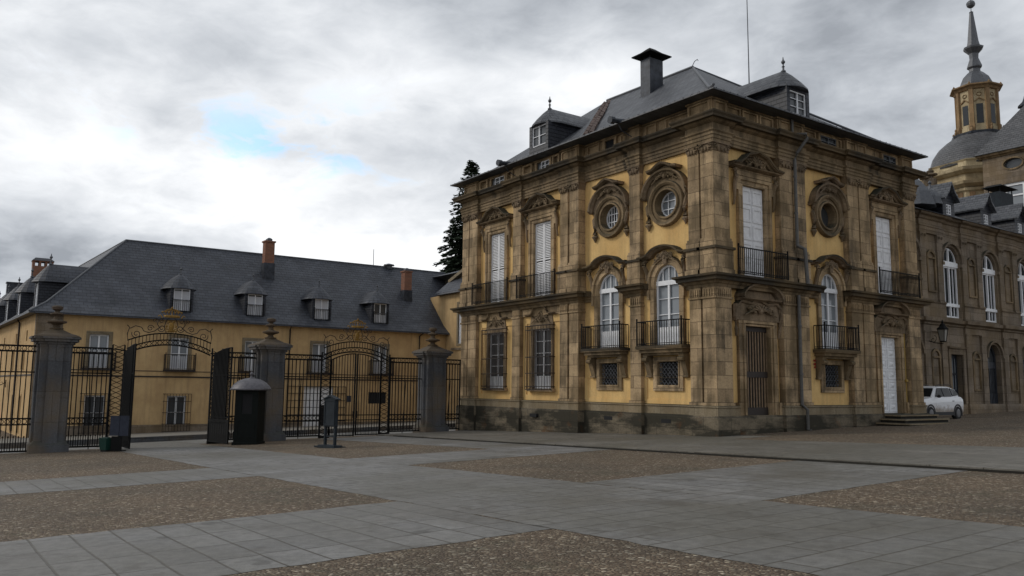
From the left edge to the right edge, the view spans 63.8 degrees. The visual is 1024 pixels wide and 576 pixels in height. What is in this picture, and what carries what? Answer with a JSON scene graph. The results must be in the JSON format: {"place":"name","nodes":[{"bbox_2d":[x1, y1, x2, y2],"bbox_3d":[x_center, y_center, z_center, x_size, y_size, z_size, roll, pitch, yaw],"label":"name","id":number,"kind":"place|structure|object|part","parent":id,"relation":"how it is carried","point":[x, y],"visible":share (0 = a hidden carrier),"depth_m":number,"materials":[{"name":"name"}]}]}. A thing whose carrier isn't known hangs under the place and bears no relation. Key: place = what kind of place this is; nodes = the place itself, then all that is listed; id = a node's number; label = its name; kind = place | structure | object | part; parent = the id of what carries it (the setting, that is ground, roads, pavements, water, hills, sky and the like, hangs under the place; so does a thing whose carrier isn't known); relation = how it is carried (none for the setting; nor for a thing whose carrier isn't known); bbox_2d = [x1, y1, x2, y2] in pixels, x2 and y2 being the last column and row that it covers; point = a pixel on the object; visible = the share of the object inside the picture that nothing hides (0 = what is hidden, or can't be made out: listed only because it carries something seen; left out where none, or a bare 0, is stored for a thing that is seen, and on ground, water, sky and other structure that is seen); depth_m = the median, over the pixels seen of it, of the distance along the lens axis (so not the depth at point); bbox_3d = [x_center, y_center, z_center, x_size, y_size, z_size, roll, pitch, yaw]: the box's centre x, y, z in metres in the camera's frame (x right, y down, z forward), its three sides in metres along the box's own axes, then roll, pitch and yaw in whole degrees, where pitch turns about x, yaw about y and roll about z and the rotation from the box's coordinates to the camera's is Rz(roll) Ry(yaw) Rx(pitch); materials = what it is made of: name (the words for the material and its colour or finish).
{"place":"outdoors","nodes":[
{"label":"outdoors","id":0,"kind":"place"},
{"bbox_2d":[0,427,454,453],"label":"street","id":1,"kind":"structure","parent":0,"point":[202,441],"depth_m":41.90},
{"bbox_2d":[0,420,455,442],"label":"courtyard pavement","id":2,"kind":"structure","parent":0,"point":[181,433],"depth_m":51.34,"materials":[{"name":"grey stone"}]},
{"bbox_2d":[327,436,542,448],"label":"stone paving","id":3,"kind":"structure","parent":0,"point":[434,442],"depth_m":33.64,"materials":[{"name":"stone"}]},
{"bbox_2d":[0,430,1023,575],"bbox_3d":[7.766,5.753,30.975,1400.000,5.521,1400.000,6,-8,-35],"label":"ground","id":4,"kind":"structure","parent":0,"point":[986,497],"depth_m":13.24,"materials":[{"name":"brown gravel"}]},
{"bbox_2d":[0,344,36,452],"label":"iron fence","id":5,"kind":"object","parent":4,"relation":"on","point":[6,424],"visible":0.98,"depth_m":33.65,"materials":[{"name":"black metal"}]},
{"bbox_2d":[25,305,81,453],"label":"gate pillar","id":6,"kind":"structure","parent":4,"relation":"on","point":[55,343],"depth_m":33.92,"materials":[{"name":"stone"}]},
{"bbox_2d":[66,346,112,448],"bbox_3d":[-18.353,4.787,35.514,1.670,4.438,0.850,6,-8,-35],"label":"iron fence","id":7,"kind":"object","parent":4,"relation":"on","point":[90,394],"visible":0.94,"depth_m":35.23,"materials":[{"name":"black metal"}]},
{"bbox_2d":[99,437,110,451],"bbox_3d":[-16.399,6.318,33.228,0.432,0.570,0.368,-3,-8,25],"label":"litter bin","id":8,"kind":"object","parent":4,"relation":"on","point":[105,444],"visible":1,"depth_m":33.11,"materials":[{"name":"green plastic"}]},
{"bbox_2d":[109,416,129,451],"bbox_3d":[-15.835,5.878,33.256,0.740,1.420,0.476,1,-7,0],"label":"notice board","id":9,"kind":"object","parent":4,"relation":"on","point":[119,427],"visible":0.97,"depth_m":33.14,"materials":[{"name":"metal"}]},
{"bbox_2d":[107,307,232,448],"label":"iron gate","id":10,"kind":"structure","parent":4,"relation":"on","point":[219,407],"depth_m":37.14,"materials":[{"name":"black metal"}]},
{"bbox_2d":[0,238,449,437],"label":"service building","id":11,"kind":"structure","parent":4,"relation":"on","point":[235,300],"depth_m":63.88,"materials":[{"name":"beige paint"}]},
{"bbox_2d":[302,387,331,425],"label":"garage door","id":12,"kind":"structure","parent":11,"relation":"in","point":[308,388],"depth_m":65.77,"materials":[{"name":"white paint"}]},
{"bbox_2d":[0,423,455,448],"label":"kerb","id":13,"kind":"structure","parent":4,"relation":"on","point":[167,438],"depth_m":42.96,"materials":[{"name":"stone"}]},
{"bbox_2d":[227,352,255,439],"bbox_3d":[-13.135,5.220,39.186,1.620,4.297,0.850,6,-8,-35],"label":"iron fence","id":14,"kind":"object","parent":4,"relation":"on","point":[241,375],"visible":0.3,"depth_m":39.02,"materials":[{"name":"black metal"}]},
{"bbox_2d":[230,372,271,444],"bbox_3d":[-11.651,5.375,36.598,1.800,3.300,1.800,1,-7,1],"label":"sentry box","id":15,"kind":"object","parent":4,"relation":"on","point":[249,412],"visible":0.98,"depth_m":36.10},
{"bbox_2d":[247,318,292,441],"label":"gate pillar","id":16,"kind":"structure","parent":4,"relation":"on","point":[270,350],"depth_m":39.26,"materials":[{"name":"stone"}]},
{"bbox_2d":[282,354,322,438],"bbox_3d":[-10.662,5.428,40.925,2.120,4.235,0.850,6,-8,-35],"label":"iron fence","id":17,"kind":"object","parent":4,"relation":"on","point":[301,415],"visible":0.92,"depth_m":40.70,"materials":[{"name":"black metal"}]},
{"bbox_2d":[314,395,344,447],"bbox_3d":[-6.994,5.142,31.743,1.240,2.000,0.560,-5,-9,40],"label":"notice board","id":18,"kind":"object","parent":4,"relation":"on","point":[331,404],"visible":0.97,"depth_m":31.64,"materials":[{"name":"grey metal"}]},
{"bbox_2d":[317,319,390,437],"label":"iron gate","id":19,"kind":"structure","parent":4,"relation":"on","point":[354,415],"depth_m":42.45,"materials":[{"name":"black metal"}]},
{"bbox_2d":[388,357,421,432],"bbox_3d":[-5.897,5.823,44.279,2.000,4.106,0.850,6,-8,-35],"label":"iron fence","id":20,"kind":"object","parent":4,"relation":"on","point":[406,414],"visible":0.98,"depth_m":43.90,"materials":[{"name":"black metal"}]},
{"bbox_2d":[412,327,452,432],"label":"gate pillar","id":21,"kind":"structure","parent":4,"relation":"on","point":[434,357],"depth_m":44.40,"materials":[{"name":"stone"}]},
{"bbox_2d":[431,269,461,419],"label":"connecting block","id":22,"kind":"structure","parent":4,"relation":"on","point":[446,299],"depth_m":72.66,"materials":[{"name":"beige paint"}]},
{"bbox_2d":[445,359,460,429],"bbox_3d":[-3.637,6.007,45.870,1.260,4.036,0.850,6,-8,-35],"label":"iron fence","id":23,"kind":"object","parent":4,"relation":"on","point":[451,414],"visible":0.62,"depth_m":45.67,"materials":[{"name":"black metal"}]},
{"bbox_2d":[432,160,479,273],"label":"conifer tree","id":24,"kind":"object","parent":4,"relation":"on","point":[453,263],"visible":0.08,"depth_m":93.62,"materials":[{"name":"green plant"}]},
{"bbox_2d":[376,434,1023,470],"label":"kerb","id":25,"kind":"structure","parent":4,"relation":"on","point":[908,463],"depth_m":20.60,"materials":[{"name":"grey stone"}]},
{"bbox_2d":[393,435,1023,473],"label":"kerb riser","id":26,"kind":"object","parent":4,"relation":"on","point":[947,468],"visible":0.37,"depth_m":20.25,"materials":[{"name":"stone"}]},
{"bbox_2d":[919,0,1023,204],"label":"church","id":27,"kind":"structure","parent":4,"relation":"on","point":[979,151],"depth_m":96.15,"materials":[{"name":"stone"}]},
{"bbox_2d":[1001,156,1023,169],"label":"oval window","id":28,"kind":"structure","parent":27,"relation":"in","point":[1018,161],"depth_m":88.19,"materials":[{"name":"glass"}]},
{"bbox_2d":[1004,181,1023,197],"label":"transept window","id":29,"kind":"structure","parent":27,"relation":"in","point":[1021,182],"depth_m":87.68,"materials":[{"name":"white paint"}]},
{"bbox_2d":[0,0,1023,297],"label":"sky","id":30,"kind":"structure","parent":0,"point":[333,130],"materials":[{"name":"grey"}]},
{"bbox_2d":[0,441,1023,575],"bbox_3d":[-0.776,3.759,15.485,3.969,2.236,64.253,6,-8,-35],"label":"stone paving","id":31,"kind":"structure","parent":0,"point":[821,541],"depth_m":10.82,"materials":[{"name":"stone"}]},
{"bbox_2d":[393,430,1023,467],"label":"terrace paving","id":32,"kind":"structure","parent":0,"point":[1011,457],"depth_m":23.82,"materials":[{"name":"grey stone"}]},
{"bbox_2d":[450,48,933,436],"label":"palace pavilion","id":33,"kind":"structure","parent":32,"relation":"on","point":[692,250],"depth_m":36.76,"materials":[{"name":"stone"}]},
{"bbox_2d":[490,173,505,185],"bbox_3d":[-0.741,-5.792,44.851,0.120,0.610,1.550,6,-8,-35],"label":"attic window","id":34,"kind":"structure","parent":33,"relation":"in","point":[496,180],"depth_m":44.92,"materials":[{"name":"stone"}]},
{"bbox_2d":[535,157,551,170],"bbox_3d":[1.600,-6.166,41.568,0.120,0.610,1.350,6,-8,-35],"label":"attic window","id":35,"kind":"structure","parent":33,"relation":"in","point":[541,164],"depth_m":41.63,"materials":[{"name":"stone"}]},
{"bbox_2d":[596,358,622,389],"bbox_3d":[4.460,3.873,36.850,0.400,1.400,1.680,6,-8,-35],"label":"lattice window","id":36,"kind":"structure","parent":33,"relation":"in","point":[608,372],"depth_m":36.98,"materials":[{"name":"stone"}]},
{"bbox_2d":[603,136,617,149],"bbox_3d":[4.522,-6.581,37.901,0.120,0.610,0.920,6,-8,-35],"label":"attic window","id":37,"kind":"structure","parent":33,"relation":"in","point":[607,143],"depth_m":37.94,"materials":[{"name":"stone"}]},
{"bbox_2d":[653,356,683,390],"bbox_3d":[6.541,3.540,33.931,0.400,1.400,1.680,6,-8,-35],"label":"lattice window","id":38,"kind":"structure","parent":33,"relation":"in","point":[667,371],"depth_m":34.04,"materials":[{"name":"stone"}]},
{"bbox_2d":[747,5,749,82],"bbox_3d":[11.710,-13.425,40.910,0.185,9.200,0.185,-4,-8,32],"label":"roof antenna","id":39,"kind":"object","parent":33,"relation":"on","point":[748,47],"visible":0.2,"depth_m":40.69,"materials":[{"name":"grey metal"}]},
{"bbox_2d":[816,133,837,146],"bbox_3d":[14.242,-6.567,37.147,1.500,0.610,0.120,6,-8,-35],"label":"attic window","id":40,"kind":"structure","parent":33,"relation":"in","point":[824,138],"depth_m":37.12,"materials":[{"name":"stone"}]},
{"bbox_2d":[820,360,844,392],"bbox_3d":[13.926,3.882,36.075,1.680,1.400,0.400,6,-8,-35],"label":"lattice window","id":41,"kind":"structure","parent":33,"relation":"in","point":[833,381],"depth_m":36.17,"materials":[{"name":"stone"}]},
{"bbox_2d":[879,152,897,164],"bbox_3d":[18.322,-6.173,40.012,1.400,0.610,0.120,6,-8,-35],"label":"attic window","id":42,"kind":"structure","parent":33,"relation":"in","point":[888,158],"depth_m":39.99,"materials":[{"name":"stone"}]},
{"bbox_2d":[742,411,1023,446],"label":"forecourt","id":43,"kind":"structure","parent":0,"point":[1000,429],"depth_m":29.69,"materials":[{"name":"grey stone"}]},
{"bbox_2d":[876,414,959,425],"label":"stone steps","id":44,"kind":"structure","parent":43,"relation":"on","point":[907,419],"depth_m":36.91,"materials":[{"name":"beige stone"}]},
{"bbox_2d":[923,384,963,418],"bbox_3d":[21.552,5.930,42.786,4.345,1.818,2.188,6,-8,-35],"label":"parked car","id":45,"kind":"object","parent":43,"relation":"on","point":[941,400],"visible":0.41,"depth_m":42.26,"materials":[{"name":"white metal"}]},
{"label":"side window","id":46,"kind":"part","parent":45,"relation":"part of","materials":[{"name":"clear glass"}]},
{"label":"side window","id":47,"kind":"part","parent":45,"relation":"part of","materials":[{"name":"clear glass"}]},
{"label":"side window","id":48,"kind":"part","parent":45,"relation":"part of","materials":[{"name":"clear glass"}]},
{"bbox_2d":[914,179,1023,415],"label":"palace wing","id":49,"kind":"structure","parent":43,"relation":"on","point":[970,258],"depth_m":51.81,"materials":[{"name":"beige stone"}]},
{"bbox_2d":[930,320,948,343],"bbox_3d":[24.714,2.653,47.664,0.634,1.593,1.252,3,-7,-17],"label":"wall lantern","id":50,"kind":"object","parent":49,"relation":"attached to","point":[942,329],"depth_m":47.29,"materials":[{"name":"metal"}]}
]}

